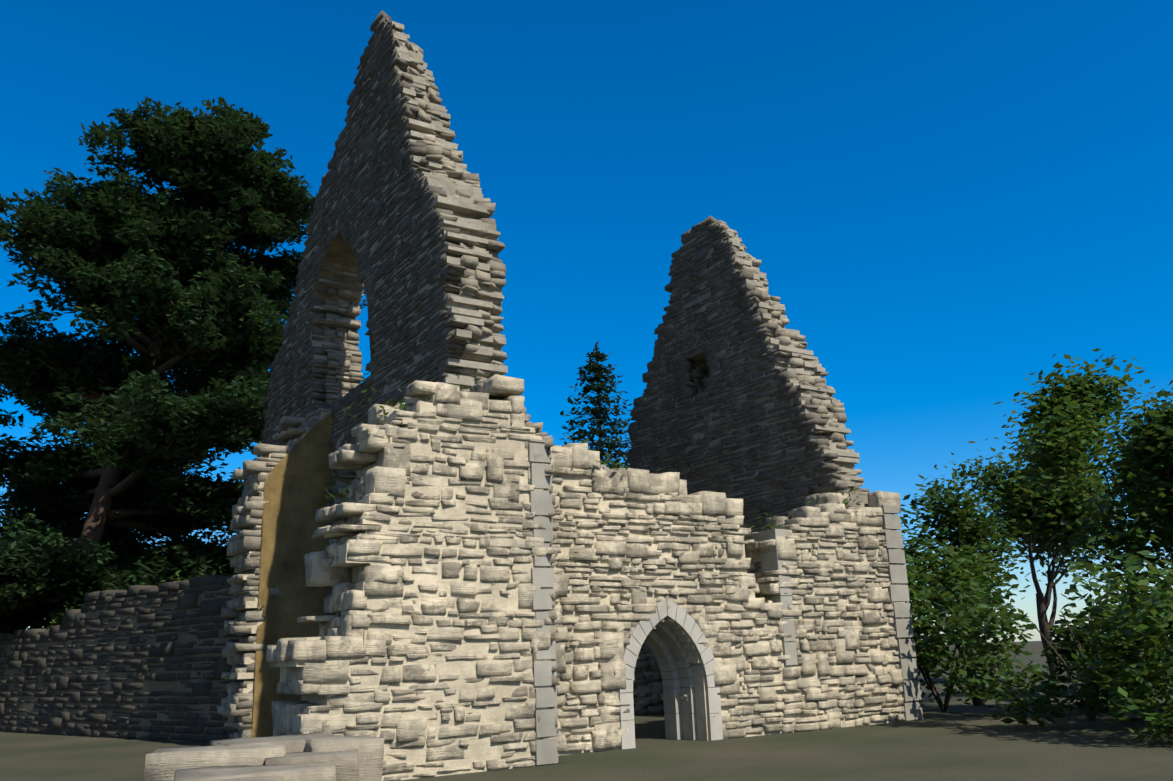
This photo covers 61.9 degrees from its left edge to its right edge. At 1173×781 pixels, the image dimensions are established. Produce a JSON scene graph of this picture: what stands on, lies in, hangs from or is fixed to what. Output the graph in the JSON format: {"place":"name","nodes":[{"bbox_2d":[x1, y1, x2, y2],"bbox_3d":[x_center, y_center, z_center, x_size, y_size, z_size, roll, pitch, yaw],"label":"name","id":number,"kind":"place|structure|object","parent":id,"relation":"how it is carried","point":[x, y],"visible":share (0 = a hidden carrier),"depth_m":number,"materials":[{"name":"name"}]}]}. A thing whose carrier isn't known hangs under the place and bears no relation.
{"place":"outdoors","nodes":[
{"label":"outdoors","id":0,"kind":"place"},
{"bbox_2d":[0,641,1172,780],"bbox_3d":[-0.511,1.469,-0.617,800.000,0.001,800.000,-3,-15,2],"label":"ground","id":1,"kind":"structure","parent":0,"point":[958,741],"depth_m":14.90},
{"bbox_2d":[0,574,254,742],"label":"stone wall","id":2,"kind":"structure","parent":1,"relation":"on","point":[187,591],"depth_m":23.11,"materials":[{"name":"grey stone"}]},
{"bbox_2d":[0,96,369,631],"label":"pine","id":3,"kind":"object","parent":1,"relation":"on","point":[199,162],"depth_m":33.10,"materials":[{"name":"green plant"}]},
{"bbox_2d":[144,733,383,780],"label":"slabs","id":4,"kind":"structure","parent":1,"relation":"on","point":[312,757],"depth_m":10.67,"materials":[{"name":"stone"}]},
{"bbox_2d":[217,408,332,738],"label":"stub stones","id":5,"kind":"object","parent":1,"relation":"on","point":[236,706],"visible":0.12,"depth_m":19.92,"materials":[{"name":"beige stone"}]},
{"bbox_2d":[224,412,332,736],"bbox_3d":[-6.315,3.788,20.559,2.063,6.879,1.208,8,-18,-32],"label":"stub","id":6,"kind":"object","parent":1,"relation":"on","point":[298,479],"depth_m":20.09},
{"bbox_2d":[262,21,543,614],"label":"gable wall","id":7,"kind":"structure","parent":1,"relation":"on","point":[459,308],"depth_m":18.55,"materials":[{"name":"grey stone"}]},
{"bbox_2d":[257,10,559,731],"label":"gable stones","id":8,"kind":"object","parent":1,"relation":"on","point":[389,63],"visible":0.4,"depth_m":20.12,"materials":[{"name":"grey stone"}]},
{"bbox_2d":[313,231,374,400],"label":"window lining","id":9,"kind":"object","parent":8,"relation":"attached to","point":[339,248],"depth_m":23.46,"materials":[{"name":"stone"}]},
{"bbox_2d":[274,394,559,780],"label":"stub","id":10,"kind":"object","parent":1,"relation":"on","point":[483,748],"visible":0.31,"depth_m":13.96,"materials":[{"name":"beige stone"}]},
{"bbox_2d":[266,374,569,780],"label":"stub stones","id":11,"kind":"object","parent":1,"relation":"on","point":[333,651],"visible":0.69,"depth_m":14.00,"materials":[{"name":"beige stone"}]},
{"bbox_2d":[528,439,557,764],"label":"quoin stones","id":12,"kind":"object","parent":1,"relation":"on","point":[546,749],"visible":0.54,"depth_m":14.78,"materials":[{"name":"grey stone"}]},
{"bbox_2d":[560,341,632,468],"bbox_3d":[0.349,4.173,33.636,8.297,12.453,8.085,-3,-15,2],"label":"spruce","id":13,"kind":"object","parent":1,"relation":"on","point":[601,386],"depth_m":34.58,"materials":[{"name":"green plant"}]},
{"bbox_2d":[630,647,663,714],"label":"stone wall","id":14,"kind":"structure","parent":1,"relation":"on","point":[642,688],"depth_m":24.99,"materials":[{"name":"grey stone"}]},
{"bbox_2d":[633,642,663,714],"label":"chancel stones","id":15,"kind":"object","parent":1,"relation":"on","point":[649,663],"visible":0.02,"depth_m":25.07,"materials":[{"name":"grey stone"}]},
{"bbox_2d":[550,468,911,755],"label":"stone wall","id":16,"kind":"structure","parent":1,"relation":"on","point":[700,687],"depth_m":17.71,"materials":[{"name":"beige stone"}]},
{"bbox_2d":[46,374,861,630],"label":"weed leaves","id":17,"kind":"object","parent":16,"relation":"on","point":[770,525],"visible":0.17,"depth_m":17.51,"materials":[{"name":"green plant"}]},
{"bbox_2d":[618,599,722,748],"bbox_3d":[1.361,4.890,17.092,2.160,2.428,0.350,8,-18,-32],"label":"door surround","id":18,"kind":"object","parent":16,"relation":"attached to","point":[684,620],"visible":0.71,"depth_m":17.18,"materials":[{"name":"grey stone"}]},
{"bbox_2d":[644,622,697,739],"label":"doorway arch moulding","id":19,"kind":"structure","parent":16,"relation":"attached to","point":[666,647],"depth_m":17.64,"materials":[{"name":"grey stone"}]},
{"bbox_2d":[744,529,797,664],"bbox_3d":[3.570,4.092,19.309,0.406,2.566,1.175,8,-18,-32],"label":"slot jamb","id":20,"kind":"object","parent":16,"relation":"on","point":[770,561],"visible":0.33,"depth_m":18.90,"materials":[{"name":"grey stone"}]},
{"bbox_2d":[551,443,922,752],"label":"chancel south stones","id":21,"kind":"object","parent":1,"relation":"on","point":[832,516],"visible":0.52,"depth_m":18.00,"materials":[{"name":"beige stone"}]},
{"bbox_2d":[625,216,869,701],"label":"gable stones","id":22,"kind":"object","parent":1,"relation":"on","point":[762,332],"visible":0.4,"depth_m":24.50,"materials":[{"name":"grey stone"}]},
{"bbox_2d":[627,222,905,638],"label":"gable wall","id":23,"kind":"structure","parent":1,"relation":"on","point":[849,459],"depth_m":24.11,"materials":[{"name":"grey stone"}]},
{"bbox_2d":[881,505,922,720],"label":"quoin stones","id":24,"kind":"object","parent":1,"relation":"on","point":[903,627],"visible":0.44,"depth_m":20.39,"materials":[{"name":"grey stone"}]},
{"bbox_2d":[902,538,1013,711],"bbox_3d":[8.319,5.382,22.603,3.147,3.918,4.402,-11,-17,30],"label":"bush","id":25,"kind":"object","parent":1,"relation":"on","point":[970,576],"depth_m":22.12,"materials":[{"name":"green plant"}]},
{"bbox_2d":[895,464,1033,705],"bbox_3d":[9.255,4.988,25.144,4.984,5.927,4.170,-3,-15,2],"label":"tree","id":26,"kind":"object","parent":1,"relation":"on","point":[967,533],"depth_m":24.85,"materials":[{"name":"green plant"}]},
{"bbox_2d":[934,420,1134,681],"bbox_3d":[17.177,5.369,35.746,6.490,10.169,9.325,-14,-19,39],"label":"tree","id":27,"kind":"object","parent":1,"relation":"on","point":[1011,507],"depth_m":35.10,"materials":[{"name":"green plant"}]},
{"bbox_2d":[912,582,1172,727],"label":"bush","id":28,"kind":"object","parent":1,"relation":"on","point":[975,640],"depth_m":18.29,"materials":[{"name":"green plant"}]},
{"bbox_2d":[992,348,1172,691],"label":"tree","id":29,"kind":"object","parent":1,"relation":"on","point":[1069,405],"depth_m":26.33,"materials":[{"name":"green plant"}]},
{"bbox_2d":[1050,378,1172,620],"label":"tree","id":30,"kind":"object","parent":1,"relation":"on","point":[1154,435],"depth_m":20.37,"materials":[{"name":"green plant"}]},
{"bbox_2d":[1060,545,1172,743],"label":"bush","id":31,"kind":"object","parent":1,"relation":"on","point":[1160,622],"depth_m":15.11,"materials":[{"name":"green plant"}]},
{"bbox_2d":[0,0,1172,643],"label":"sky","id":32,"kind":"structure","parent":0,"point":[946,200],"materials":[{"name":"blue"}]}
]}

